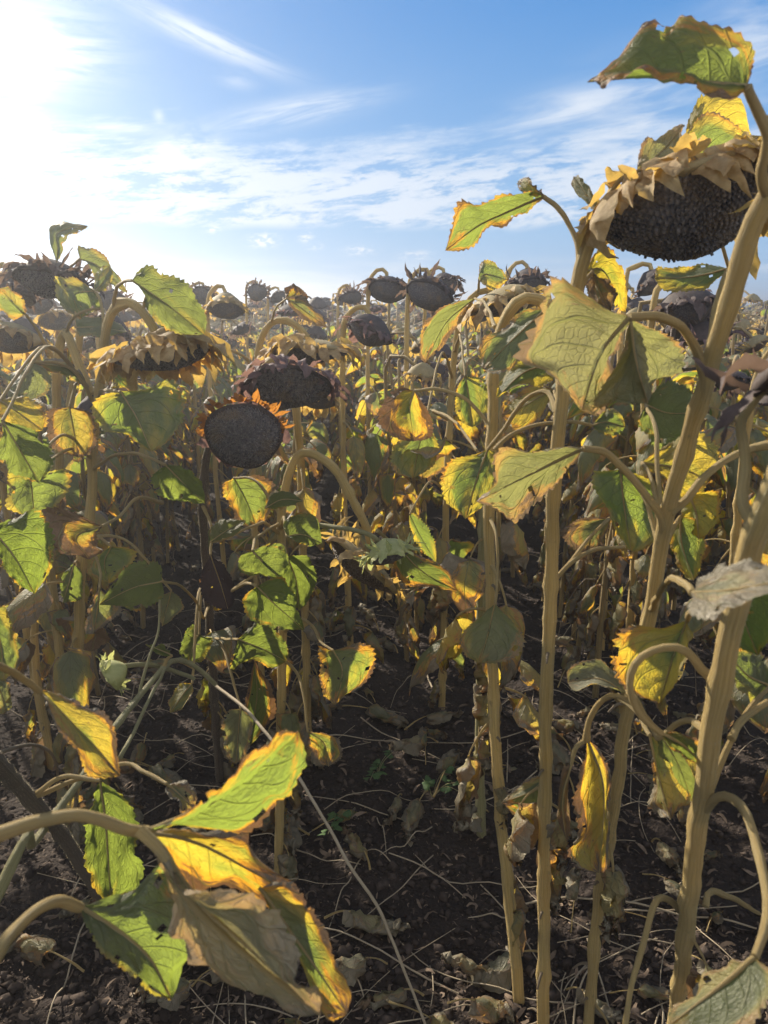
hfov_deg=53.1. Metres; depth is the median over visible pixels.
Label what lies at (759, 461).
sunflower plant
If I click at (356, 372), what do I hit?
sunflower plant
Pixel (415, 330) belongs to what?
sunflower plant
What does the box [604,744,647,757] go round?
fallen stalk
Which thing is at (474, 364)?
sunflower plant
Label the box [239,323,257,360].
sunflower plant
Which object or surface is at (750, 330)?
sunflower plant
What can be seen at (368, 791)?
fallen stalk
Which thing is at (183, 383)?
sunflower plant
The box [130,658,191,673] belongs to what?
fallen leaf
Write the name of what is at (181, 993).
fallen leaf
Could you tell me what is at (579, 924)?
fallen stalk
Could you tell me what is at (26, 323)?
sunflower plant
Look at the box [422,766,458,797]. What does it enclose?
weed
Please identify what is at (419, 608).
sunflower plant
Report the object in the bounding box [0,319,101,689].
sunflower plant
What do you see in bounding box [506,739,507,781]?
fallen stalk
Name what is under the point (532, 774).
fallen stalk
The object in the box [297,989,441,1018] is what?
fallen stalk
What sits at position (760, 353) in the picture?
sunflower plant
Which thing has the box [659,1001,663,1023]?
fallen stalk
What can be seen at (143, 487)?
sunflower plant
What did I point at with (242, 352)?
sunflower plant
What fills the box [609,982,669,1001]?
fallen leaf
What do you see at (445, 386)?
sunflower plant
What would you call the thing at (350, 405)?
sunflower plant
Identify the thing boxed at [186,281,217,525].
sunflower plant
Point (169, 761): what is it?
fallen leaf
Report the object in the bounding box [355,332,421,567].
sunflower plant
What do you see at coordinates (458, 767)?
fallen stalk
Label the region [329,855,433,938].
fallen stalk
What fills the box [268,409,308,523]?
sunflower plant
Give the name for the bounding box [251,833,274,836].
fallen stalk
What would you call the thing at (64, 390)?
sunflower plant
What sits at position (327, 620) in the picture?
fallen leaf
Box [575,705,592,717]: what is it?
fallen leaf
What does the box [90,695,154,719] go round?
fallen stalk
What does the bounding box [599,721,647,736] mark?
fallen leaf
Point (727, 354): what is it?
sunflower plant
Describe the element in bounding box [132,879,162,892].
fallen leaf
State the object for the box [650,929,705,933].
fallen stalk
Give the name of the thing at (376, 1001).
fallen leaf
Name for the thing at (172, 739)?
fallen stalk
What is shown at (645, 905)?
fallen stalk
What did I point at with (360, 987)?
fallen stalk
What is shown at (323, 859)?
fallen stalk
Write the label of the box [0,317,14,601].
sunflower plant
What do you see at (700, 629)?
sunflower plant
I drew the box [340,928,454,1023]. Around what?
fallen stalk
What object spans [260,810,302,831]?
fallen leaf
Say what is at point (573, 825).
fallen leaf
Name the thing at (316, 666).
fallen leaf
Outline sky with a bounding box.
[0,0,767,305]
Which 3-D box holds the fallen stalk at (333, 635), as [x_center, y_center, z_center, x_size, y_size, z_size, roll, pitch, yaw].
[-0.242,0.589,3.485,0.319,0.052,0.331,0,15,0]
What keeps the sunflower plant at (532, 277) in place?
on the ground
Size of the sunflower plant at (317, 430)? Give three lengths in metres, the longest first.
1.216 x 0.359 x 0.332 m
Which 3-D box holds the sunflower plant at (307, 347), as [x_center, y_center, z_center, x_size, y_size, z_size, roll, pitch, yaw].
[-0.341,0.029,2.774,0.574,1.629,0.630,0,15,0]
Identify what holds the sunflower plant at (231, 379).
on the ground
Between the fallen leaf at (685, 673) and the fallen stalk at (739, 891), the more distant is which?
the fallen leaf at (685, 673)
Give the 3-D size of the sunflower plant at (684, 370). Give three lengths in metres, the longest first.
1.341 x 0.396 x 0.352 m
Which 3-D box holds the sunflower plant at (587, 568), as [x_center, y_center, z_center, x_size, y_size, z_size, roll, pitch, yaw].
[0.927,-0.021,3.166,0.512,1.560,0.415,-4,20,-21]
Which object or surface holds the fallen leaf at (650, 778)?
on the ground
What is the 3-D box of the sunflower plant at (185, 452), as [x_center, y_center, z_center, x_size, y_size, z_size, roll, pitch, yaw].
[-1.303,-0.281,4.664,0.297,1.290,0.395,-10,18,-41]
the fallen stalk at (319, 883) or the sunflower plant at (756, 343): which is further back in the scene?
the sunflower plant at (756, 343)
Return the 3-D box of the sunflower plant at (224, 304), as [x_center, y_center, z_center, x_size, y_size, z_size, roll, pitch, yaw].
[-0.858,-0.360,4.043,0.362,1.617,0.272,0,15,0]
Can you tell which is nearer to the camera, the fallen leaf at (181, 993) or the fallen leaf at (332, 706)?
the fallen leaf at (181, 993)
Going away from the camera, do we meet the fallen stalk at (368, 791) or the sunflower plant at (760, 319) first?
the fallen stalk at (368, 791)
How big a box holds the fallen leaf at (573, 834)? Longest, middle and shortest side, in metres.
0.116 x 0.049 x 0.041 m
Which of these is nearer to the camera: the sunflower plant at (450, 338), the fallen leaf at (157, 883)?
the fallen leaf at (157, 883)
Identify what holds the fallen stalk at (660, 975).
on the ground
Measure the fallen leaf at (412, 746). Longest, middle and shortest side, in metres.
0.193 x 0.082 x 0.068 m
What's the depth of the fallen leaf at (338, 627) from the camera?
3.62 m
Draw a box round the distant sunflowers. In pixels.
[1,297,767,419]
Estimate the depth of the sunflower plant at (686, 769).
0.85 m
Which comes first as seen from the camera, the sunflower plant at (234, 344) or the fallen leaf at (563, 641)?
the fallen leaf at (563, 641)
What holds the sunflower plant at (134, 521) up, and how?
on the ground
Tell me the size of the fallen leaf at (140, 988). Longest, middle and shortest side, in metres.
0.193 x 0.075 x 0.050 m
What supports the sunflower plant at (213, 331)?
on the ground
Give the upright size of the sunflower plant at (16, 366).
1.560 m
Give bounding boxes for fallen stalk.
[38,873,85,885]
[46,923,84,1023]
[70,798,170,896]
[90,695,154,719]
[99,635,155,679]
[129,652,144,702]
[130,708,179,716]
[133,739,212,755]
[151,778,221,787]
[160,750,214,767]
[175,731,267,743]
[180,977,224,1023]
[190,1003,306,1023]
[196,675,267,690]
[212,982,223,1023]
[215,685,426,1023]
[223,742,370,783]
[244,990,246,1023]
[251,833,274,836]
[289,878,346,883]
[293,627,366,661]
[296,849,360,864]
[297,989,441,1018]
[305,795,401,819]
[324,790,428,809]
[325,927,458,994]
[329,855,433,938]
[329,859,360,927]
[330,734,391,741]
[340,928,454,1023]
[346,849,390,861]
[357,978,363,996]
[360,717,456,768]
[377,818,386,853]
[381,826,431,854]
[389,852,536,887]
[390,995,512,1023]
[400,941,573,1003]
[406,621,432,688]
[412,741,528,767]
[413,853,465,898]
[427,719,553,743]
[429,965,433,1006]
[434,770,536,809]
[468,913,528,922]
[479,949,505,963]
[480,884,567,1000]
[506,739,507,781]
[516,876,637,951]
[525,897,756,928]
[531,991,611,1023]
[535,703,644,785]
[553,965,585,1023]
[557,933,673,944]
[558,938,657,982]
[560,972,566,1023]
[562,953,611,993]
[572,955,600,1023]
[586,905,736,924]
[586,938,613,1023]
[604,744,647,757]
[606,715,655,761]
[623,793,680,840]
[626,881,681,903]
[629,996,686,1022]
[630,738,632,801]
[638,788,654,852]
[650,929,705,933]
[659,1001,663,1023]
[660,941,673,1020]
[696,926,732,958]
[701,881,759,897]
[725,738,767,771]
[735,716,767,743]
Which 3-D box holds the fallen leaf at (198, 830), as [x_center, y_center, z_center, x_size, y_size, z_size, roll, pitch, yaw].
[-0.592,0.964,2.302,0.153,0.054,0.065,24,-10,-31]
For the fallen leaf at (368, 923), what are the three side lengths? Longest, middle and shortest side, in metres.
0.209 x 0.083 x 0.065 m
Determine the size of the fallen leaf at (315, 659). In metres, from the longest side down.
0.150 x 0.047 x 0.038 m
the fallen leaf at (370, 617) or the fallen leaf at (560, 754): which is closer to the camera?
the fallen leaf at (560, 754)
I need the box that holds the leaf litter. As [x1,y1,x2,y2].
[0,442,767,1023]
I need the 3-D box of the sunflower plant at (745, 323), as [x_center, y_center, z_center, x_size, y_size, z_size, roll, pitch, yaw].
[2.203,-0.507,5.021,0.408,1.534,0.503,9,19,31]
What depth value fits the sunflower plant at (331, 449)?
7.57 m
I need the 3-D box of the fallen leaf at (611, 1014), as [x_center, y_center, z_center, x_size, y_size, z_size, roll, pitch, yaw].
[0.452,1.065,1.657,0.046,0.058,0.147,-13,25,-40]
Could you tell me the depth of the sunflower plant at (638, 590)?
2.50 m
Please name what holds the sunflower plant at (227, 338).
on the ground
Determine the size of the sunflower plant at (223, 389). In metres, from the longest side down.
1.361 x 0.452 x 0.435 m
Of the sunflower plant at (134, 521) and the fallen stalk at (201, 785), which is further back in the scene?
the sunflower plant at (134, 521)
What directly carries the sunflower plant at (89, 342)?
on the ground
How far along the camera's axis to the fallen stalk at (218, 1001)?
1.74 m
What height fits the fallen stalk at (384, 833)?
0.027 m
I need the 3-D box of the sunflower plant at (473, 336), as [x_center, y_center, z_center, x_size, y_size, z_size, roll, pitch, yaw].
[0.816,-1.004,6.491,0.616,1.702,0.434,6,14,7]
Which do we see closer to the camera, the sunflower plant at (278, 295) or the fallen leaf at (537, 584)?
the fallen leaf at (537, 584)
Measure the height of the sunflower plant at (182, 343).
1.636 m
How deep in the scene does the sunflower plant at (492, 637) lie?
1.69 m
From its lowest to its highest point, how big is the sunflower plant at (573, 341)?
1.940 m
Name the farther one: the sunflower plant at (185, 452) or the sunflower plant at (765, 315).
the sunflower plant at (765, 315)
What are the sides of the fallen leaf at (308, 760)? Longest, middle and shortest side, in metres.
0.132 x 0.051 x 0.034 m
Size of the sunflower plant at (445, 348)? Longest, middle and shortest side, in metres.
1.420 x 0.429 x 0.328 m
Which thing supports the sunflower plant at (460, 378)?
on the ground
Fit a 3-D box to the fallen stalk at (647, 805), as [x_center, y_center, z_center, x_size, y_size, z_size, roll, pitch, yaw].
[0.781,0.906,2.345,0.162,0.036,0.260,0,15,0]
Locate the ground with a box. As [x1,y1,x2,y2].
[0,320,767,1023]
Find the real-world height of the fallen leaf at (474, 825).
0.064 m
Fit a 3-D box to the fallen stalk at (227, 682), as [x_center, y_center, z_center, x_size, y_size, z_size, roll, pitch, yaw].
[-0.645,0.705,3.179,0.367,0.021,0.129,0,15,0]
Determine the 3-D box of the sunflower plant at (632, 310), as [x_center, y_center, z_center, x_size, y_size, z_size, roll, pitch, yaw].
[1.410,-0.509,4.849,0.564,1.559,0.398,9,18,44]
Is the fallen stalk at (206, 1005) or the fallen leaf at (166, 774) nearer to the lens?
the fallen stalk at (206, 1005)
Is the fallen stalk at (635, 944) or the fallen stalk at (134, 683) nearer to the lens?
the fallen stalk at (635, 944)
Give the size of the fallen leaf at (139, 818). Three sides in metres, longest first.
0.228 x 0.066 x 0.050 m
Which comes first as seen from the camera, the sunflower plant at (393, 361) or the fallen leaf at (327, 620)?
the fallen leaf at (327, 620)
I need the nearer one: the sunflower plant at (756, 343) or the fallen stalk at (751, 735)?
the fallen stalk at (751, 735)
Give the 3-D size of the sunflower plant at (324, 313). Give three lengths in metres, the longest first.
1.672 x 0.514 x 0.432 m
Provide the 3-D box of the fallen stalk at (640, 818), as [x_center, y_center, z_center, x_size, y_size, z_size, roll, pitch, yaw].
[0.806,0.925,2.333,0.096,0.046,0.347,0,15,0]
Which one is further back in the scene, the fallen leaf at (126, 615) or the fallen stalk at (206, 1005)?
the fallen leaf at (126, 615)
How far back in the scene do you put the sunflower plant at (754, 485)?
4.37 m
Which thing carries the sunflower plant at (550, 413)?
on the ground
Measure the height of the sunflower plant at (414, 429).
1.672 m
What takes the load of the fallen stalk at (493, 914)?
on the ground
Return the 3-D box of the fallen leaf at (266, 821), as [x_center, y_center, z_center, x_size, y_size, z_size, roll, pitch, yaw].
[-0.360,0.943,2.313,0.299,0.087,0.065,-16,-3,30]
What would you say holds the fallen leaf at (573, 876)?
on the ground
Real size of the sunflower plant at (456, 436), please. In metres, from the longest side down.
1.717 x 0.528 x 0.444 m
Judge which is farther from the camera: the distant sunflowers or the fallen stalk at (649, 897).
the distant sunflowers
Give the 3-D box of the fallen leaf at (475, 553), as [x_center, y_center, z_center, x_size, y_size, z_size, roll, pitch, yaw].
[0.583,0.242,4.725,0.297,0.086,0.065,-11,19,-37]
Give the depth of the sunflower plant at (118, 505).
6.03 m
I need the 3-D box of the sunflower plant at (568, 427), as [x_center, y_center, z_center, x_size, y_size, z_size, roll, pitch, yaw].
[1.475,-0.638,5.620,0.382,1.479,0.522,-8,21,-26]
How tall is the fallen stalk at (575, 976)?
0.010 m
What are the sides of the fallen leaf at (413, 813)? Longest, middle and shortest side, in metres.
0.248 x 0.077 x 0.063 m
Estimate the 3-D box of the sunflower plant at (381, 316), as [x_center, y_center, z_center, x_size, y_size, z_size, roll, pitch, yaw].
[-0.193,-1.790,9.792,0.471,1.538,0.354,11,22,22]
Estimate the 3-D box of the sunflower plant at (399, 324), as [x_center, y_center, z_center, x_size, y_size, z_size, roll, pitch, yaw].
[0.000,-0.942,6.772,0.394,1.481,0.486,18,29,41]
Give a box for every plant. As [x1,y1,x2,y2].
[0,221,127,777]
[0,262,43,721]
[0,286,127,790]
[0,314,50,517]
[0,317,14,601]
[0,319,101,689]
[0,508,55,714]
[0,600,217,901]
[0,662,351,1021]
[0,743,197,984]
[1,306,84,433]
[4,265,235,845]
[12,313,54,370]
[12,397,130,695]
[21,297,59,558]
[33,308,75,547]
[42,387,136,657]
[54,287,108,485]
[63,335,95,491]
[74,308,187,564]
[82,312,103,510]
[85,312,177,628]
[91,283,133,546]
[99,376,156,558]
[99,388,294,781]
[103,339,120,507]
[107,338,183,562]
[112,325,139,344]
[115,311,139,496]
[124,308,148,464]
[127,319,161,482]
[130,301,144,336]
[138,325,183,551]
[144,288,179,445]
[146,377,193,562]
[167,384,207,538]
[176,282,218,481]
[179,328,221,500]
[183,386,190,444]
[185,355,233,525]
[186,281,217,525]
[190,284,249,569]
[209,448,457,881]
[210,327,235,479]
[212,319,252,495]
[218,331,231,470]
[218,339,242,398]
[220,310,254,468]
[220,335,254,399]
[227,283,366,689]
[230,302,259,348]
[231,319,253,385]
[231,353,352,766]
[231,410,284,544]
[235,408,313,631]
[237,307,269,349]
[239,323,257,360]
[243,277,271,470]
[243,341,255,366]
[246,376,292,526]
[247,299,266,347]
[250,301,271,331]
[260,297,303,367]
[265,396,339,656]
[267,286,287,339]
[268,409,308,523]
[284,419,328,554]
[287,296,330,339]
[287,366,335,515]
[293,315,317,332]
[294,308,329,422]
[296,325,330,480]
[312,309,331,410]
[319,293,348,363]
[321,359,353,485]
[322,309,357,448]
[327,286,363,421]
[328,305,395,663]
[329,311,351,452]
[330,300,386,432]
[331,283,365,488]
[335,358,382,504]
[339,354,441,663]
[345,303,414,515]
[349,267,405,546]
[351,321,397,481]
[353,370,364,431]
[355,314,386,403]
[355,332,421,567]
[355,351,433,523]
[358,349,403,511]
[363,333,417,487]
[365,388,445,586]
[370,300,390,315]
[371,356,455,631]
[377,259,551,708]
[377,319,404,375]
[382,260,467,622]
[393,370,539,837]
[394,343,457,483]
[398,327,418,354]
[410,326,426,338]
[417,266,465,557]
[417,312,429,319]
[428,342,452,438]
[436,292,620,1004]
[436,323,468,458]
[439,93,767,1023]
[439,332,468,438]
[443,337,476,457]
[446,289,494,380]
[448,317,491,520]
[455,328,493,456]
[464,325,487,448]
[471,368,486,436]
[477,15,767,1023]
[477,260,555,593]
[479,372,531,560]
[480,298,554,577]
[502,379,591,601]
[527,421,539,444]
[532,426,540,437]
[538,384,549,449]
[541,378,568,435]
[542,382,552,448]
[545,310,628,617]
[555,298,709,698]
[560,351,627,640]
[561,322,677,668]
[566,425,579,504]
[567,348,767,1023]
[569,283,634,511]
[580,261,656,650]
[584,316,749,737]
[585,284,715,718]
[587,304,647,543]
[600,324,661,555]
[611,295,649,347]
[641,349,695,555]
[652,351,726,593]
[666,326,767,609]
[677,349,767,827]
[682,289,742,384]
[692,338,744,428]
[700,355,767,650]
[701,396,767,562]
[703,314,754,540]
[706,311,744,489]
[722,333,748,402]
[730,290,762,341]
[731,316,767,502]
[735,328,763,425]
[737,318,765,342]
[737,332,767,484]
[739,314,766,341]
[740,313,763,339]
[740,343,767,569]
[744,306,767,337]
[751,320,767,334]
[759,769,767,802]
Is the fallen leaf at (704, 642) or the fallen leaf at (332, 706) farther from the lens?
the fallen leaf at (704, 642)
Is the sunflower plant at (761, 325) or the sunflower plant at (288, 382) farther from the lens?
the sunflower plant at (761, 325)
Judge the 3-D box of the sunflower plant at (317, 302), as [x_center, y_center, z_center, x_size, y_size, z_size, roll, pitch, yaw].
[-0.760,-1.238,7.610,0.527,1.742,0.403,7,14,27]
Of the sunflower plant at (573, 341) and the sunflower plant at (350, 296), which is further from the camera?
the sunflower plant at (350, 296)
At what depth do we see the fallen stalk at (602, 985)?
1.74 m
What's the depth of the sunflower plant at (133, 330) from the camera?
8.33 m
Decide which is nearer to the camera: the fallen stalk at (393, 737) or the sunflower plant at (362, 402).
the fallen stalk at (393, 737)
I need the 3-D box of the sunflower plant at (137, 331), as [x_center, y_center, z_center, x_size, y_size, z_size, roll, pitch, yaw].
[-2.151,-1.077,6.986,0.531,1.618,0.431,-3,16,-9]
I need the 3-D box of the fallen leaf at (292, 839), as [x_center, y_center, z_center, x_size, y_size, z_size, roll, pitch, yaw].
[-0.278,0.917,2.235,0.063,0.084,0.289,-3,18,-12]
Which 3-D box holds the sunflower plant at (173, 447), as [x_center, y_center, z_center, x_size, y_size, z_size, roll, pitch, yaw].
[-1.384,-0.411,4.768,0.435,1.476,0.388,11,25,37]
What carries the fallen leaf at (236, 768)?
on the ground
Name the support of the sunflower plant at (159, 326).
on the ground
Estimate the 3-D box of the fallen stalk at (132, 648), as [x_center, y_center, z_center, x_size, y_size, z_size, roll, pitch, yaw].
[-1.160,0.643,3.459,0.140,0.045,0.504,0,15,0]
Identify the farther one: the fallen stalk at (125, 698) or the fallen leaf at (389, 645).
the fallen leaf at (389, 645)
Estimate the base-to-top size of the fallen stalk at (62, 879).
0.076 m
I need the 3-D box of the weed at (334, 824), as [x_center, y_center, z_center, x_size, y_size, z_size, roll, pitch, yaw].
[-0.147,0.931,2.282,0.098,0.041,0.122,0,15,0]
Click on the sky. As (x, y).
(317, 146)
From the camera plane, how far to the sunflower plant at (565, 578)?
3.84 m
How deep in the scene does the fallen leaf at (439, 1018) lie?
1.67 m
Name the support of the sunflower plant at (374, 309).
on the ground
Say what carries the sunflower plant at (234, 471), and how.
on the ground
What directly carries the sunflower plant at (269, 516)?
on the ground
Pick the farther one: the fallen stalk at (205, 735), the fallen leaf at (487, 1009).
the fallen stalk at (205, 735)
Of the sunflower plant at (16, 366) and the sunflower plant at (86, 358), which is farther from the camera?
the sunflower plant at (16, 366)
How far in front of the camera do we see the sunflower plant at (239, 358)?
7.15 m
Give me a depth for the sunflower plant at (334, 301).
8.12 m
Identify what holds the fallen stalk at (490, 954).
on the ground
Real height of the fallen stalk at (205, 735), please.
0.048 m
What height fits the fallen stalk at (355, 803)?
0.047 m
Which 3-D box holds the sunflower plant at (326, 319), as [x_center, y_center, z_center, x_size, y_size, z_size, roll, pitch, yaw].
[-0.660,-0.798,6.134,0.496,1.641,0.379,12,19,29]
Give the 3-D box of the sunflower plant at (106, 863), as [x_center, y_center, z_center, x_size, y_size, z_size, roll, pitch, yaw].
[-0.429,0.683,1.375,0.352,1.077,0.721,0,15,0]
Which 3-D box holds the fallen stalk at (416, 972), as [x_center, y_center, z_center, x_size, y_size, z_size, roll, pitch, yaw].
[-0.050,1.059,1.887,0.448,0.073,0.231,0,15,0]
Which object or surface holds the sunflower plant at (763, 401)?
on the ground
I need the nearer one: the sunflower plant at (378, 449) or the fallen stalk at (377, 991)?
the fallen stalk at (377, 991)
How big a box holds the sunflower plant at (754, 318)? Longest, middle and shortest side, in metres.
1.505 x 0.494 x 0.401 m
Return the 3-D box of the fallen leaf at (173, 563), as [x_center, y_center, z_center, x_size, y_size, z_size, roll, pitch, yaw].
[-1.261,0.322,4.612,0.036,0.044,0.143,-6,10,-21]
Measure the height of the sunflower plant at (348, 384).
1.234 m
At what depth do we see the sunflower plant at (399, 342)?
6.33 m
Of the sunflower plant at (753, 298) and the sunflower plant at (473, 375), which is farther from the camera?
the sunflower plant at (753, 298)
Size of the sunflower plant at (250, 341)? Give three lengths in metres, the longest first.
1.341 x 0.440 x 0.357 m
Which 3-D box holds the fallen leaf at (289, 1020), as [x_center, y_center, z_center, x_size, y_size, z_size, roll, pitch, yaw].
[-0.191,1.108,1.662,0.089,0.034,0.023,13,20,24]
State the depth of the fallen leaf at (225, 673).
3.20 m
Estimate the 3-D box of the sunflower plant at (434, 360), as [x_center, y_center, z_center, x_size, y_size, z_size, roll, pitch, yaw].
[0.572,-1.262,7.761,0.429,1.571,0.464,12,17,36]
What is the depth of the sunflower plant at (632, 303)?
5.01 m
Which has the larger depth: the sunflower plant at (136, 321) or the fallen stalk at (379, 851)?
the sunflower plant at (136, 321)
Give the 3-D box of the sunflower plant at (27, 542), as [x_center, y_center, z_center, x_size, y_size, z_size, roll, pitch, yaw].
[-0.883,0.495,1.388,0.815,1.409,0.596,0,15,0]
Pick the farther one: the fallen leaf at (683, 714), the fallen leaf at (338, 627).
the fallen leaf at (338, 627)
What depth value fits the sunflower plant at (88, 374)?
5.03 m
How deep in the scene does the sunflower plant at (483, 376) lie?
4.68 m
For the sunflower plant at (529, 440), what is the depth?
7.22 m
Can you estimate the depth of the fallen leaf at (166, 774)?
2.48 m
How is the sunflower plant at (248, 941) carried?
on the ground
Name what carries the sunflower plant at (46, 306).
on the ground
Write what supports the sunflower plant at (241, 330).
on the ground
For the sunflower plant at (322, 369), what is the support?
on the ground
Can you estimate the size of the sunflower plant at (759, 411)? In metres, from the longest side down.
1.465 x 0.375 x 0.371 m
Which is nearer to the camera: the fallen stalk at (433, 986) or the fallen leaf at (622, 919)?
the fallen stalk at (433, 986)
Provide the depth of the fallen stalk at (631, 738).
2.74 m
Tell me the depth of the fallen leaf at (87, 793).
2.32 m
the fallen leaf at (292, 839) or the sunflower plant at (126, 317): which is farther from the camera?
the sunflower plant at (126, 317)
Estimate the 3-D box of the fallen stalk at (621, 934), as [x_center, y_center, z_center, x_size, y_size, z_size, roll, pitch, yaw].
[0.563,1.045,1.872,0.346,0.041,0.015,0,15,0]
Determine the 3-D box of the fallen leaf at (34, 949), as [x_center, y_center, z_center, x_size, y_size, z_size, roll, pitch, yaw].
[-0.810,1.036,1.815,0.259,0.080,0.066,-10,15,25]
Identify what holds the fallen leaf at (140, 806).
on the ground
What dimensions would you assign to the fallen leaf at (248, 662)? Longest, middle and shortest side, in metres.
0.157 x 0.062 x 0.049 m
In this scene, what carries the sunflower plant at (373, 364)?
on the ground
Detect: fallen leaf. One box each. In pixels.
[5,932,84,971]
[58,897,91,918]
[71,889,112,921]
[79,831,86,843]
[80,777,114,800]
[82,787,125,809]
[114,783,143,824]
[118,758,152,773]
[121,609,141,627]
[127,980,150,997]
[128,801,145,809]
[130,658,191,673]
[130,732,147,770]
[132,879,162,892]
[135,762,182,783]
[140,977,211,1010]
[154,752,183,767]
[170,560,176,570]
[179,827,209,832]
[190,564,199,570]
[191,967,223,986]
[206,662,246,672]
[207,667,239,678]
[232,762,239,773]
[235,570,240,580]
[242,660,257,664]
[253,813,309,834]
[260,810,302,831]
[272,709,303,719]
[278,1016,304,1023]
[282,816,301,858]
[305,756,324,769]
[310,656,320,664]
[312,662,317,671]
[312,807,370,830]
[323,613,330,631]
[324,909,410,936]
[325,621,360,632]
[327,703,342,710]
[335,953,387,986]
[341,824,370,869]
[342,703,408,730]
[355,987,423,1010]
[358,603,378,630]
[362,687,374,701]
[367,589,391,606]
[377,636,390,644]
[381,637,397,652]
[381,793,401,827]
[388,735,437,756]
[388,1000,454,1023]
[401,790,427,846]
[404,710,463,729]
[418,726,427,764]
[423,593,455,612]
[428,729,447,739]
[433,749,463,796]
[440,951,487,975]
[447,995,518,1023]
[452,809,488,833]
[466,950,537,993]
[469,546,477,556]
[501,568,510,572]
[527,580,542,591]
[535,760,578,774]
[541,636,573,646]
[551,726,571,751]
[551,733,574,793]
[552,719,582,733]
[557,656,579,687]
[565,867,581,931]
[566,987,622,1023]
[568,828,577,840]
[570,820,583,829]
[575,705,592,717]
[586,909,646,922]
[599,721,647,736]
[608,701,637,733]
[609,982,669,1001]
[628,772,653,783]
[636,749,652,758]
[642,873,710,905]
[645,784,653,793]
[651,838,683,879]
[673,711,695,717]
[679,667,688,679]
[691,955,712,980]
[694,639,710,648]
[704,849,723,860]
[706,909,723,931]
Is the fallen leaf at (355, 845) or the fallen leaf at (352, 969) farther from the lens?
the fallen leaf at (355, 845)
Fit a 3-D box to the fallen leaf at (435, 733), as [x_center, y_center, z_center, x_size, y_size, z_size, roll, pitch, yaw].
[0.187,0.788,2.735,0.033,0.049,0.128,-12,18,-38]
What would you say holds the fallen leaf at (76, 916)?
on the ground
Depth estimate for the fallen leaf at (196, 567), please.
4.33 m
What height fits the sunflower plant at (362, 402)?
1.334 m
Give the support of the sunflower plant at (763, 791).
on the ground
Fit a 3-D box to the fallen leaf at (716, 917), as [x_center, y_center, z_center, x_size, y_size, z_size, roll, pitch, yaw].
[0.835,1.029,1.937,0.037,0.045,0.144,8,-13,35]
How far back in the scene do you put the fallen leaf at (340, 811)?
2.32 m
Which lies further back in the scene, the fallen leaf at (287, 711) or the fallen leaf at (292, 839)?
the fallen leaf at (287, 711)
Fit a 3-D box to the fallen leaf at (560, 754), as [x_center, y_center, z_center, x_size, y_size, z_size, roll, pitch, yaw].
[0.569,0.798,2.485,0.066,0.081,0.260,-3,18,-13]
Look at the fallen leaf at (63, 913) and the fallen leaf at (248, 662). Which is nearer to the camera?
the fallen leaf at (63, 913)
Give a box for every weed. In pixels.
[317,810,350,835]
[363,750,393,780]
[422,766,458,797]
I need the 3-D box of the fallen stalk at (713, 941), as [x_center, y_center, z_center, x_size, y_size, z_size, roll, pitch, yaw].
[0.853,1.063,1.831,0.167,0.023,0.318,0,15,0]
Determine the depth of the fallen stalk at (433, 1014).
1.69 m
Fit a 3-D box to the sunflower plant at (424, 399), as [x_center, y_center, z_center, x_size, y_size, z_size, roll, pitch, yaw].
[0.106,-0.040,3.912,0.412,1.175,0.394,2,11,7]
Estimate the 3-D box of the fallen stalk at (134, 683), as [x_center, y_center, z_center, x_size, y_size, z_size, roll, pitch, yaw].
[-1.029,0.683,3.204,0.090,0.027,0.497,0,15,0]
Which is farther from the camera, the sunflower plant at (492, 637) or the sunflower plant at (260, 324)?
the sunflower plant at (260, 324)
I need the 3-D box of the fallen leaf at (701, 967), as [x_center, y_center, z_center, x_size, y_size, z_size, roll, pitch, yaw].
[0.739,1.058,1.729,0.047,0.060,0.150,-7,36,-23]
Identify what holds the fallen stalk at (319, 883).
on the ground
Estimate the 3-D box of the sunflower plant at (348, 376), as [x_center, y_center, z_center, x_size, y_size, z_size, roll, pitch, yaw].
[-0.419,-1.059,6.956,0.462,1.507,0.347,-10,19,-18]
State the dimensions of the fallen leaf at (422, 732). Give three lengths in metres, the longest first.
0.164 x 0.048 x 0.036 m
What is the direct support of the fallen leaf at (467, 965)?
on the ground
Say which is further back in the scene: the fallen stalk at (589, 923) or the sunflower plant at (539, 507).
the sunflower plant at (539, 507)
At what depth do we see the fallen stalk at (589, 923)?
1.97 m
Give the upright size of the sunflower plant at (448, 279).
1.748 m
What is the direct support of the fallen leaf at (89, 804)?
on the ground
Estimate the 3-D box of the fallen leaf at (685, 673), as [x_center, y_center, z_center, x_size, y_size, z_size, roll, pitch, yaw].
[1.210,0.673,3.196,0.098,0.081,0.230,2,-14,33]
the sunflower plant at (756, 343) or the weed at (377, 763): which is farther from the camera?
the sunflower plant at (756, 343)
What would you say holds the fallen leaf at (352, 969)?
on the ground
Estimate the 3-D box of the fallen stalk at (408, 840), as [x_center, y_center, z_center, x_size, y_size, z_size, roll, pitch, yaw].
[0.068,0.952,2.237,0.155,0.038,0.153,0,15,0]
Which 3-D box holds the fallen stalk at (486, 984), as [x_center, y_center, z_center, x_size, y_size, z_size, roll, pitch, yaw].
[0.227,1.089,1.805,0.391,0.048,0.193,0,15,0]
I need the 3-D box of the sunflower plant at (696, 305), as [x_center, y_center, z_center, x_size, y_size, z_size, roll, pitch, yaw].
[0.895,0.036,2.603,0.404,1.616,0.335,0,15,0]
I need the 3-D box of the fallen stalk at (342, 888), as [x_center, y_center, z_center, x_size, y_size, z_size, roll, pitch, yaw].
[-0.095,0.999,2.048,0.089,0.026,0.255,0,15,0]
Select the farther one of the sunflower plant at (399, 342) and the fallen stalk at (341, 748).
the sunflower plant at (399, 342)
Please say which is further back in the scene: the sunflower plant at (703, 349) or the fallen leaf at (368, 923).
the sunflower plant at (703, 349)

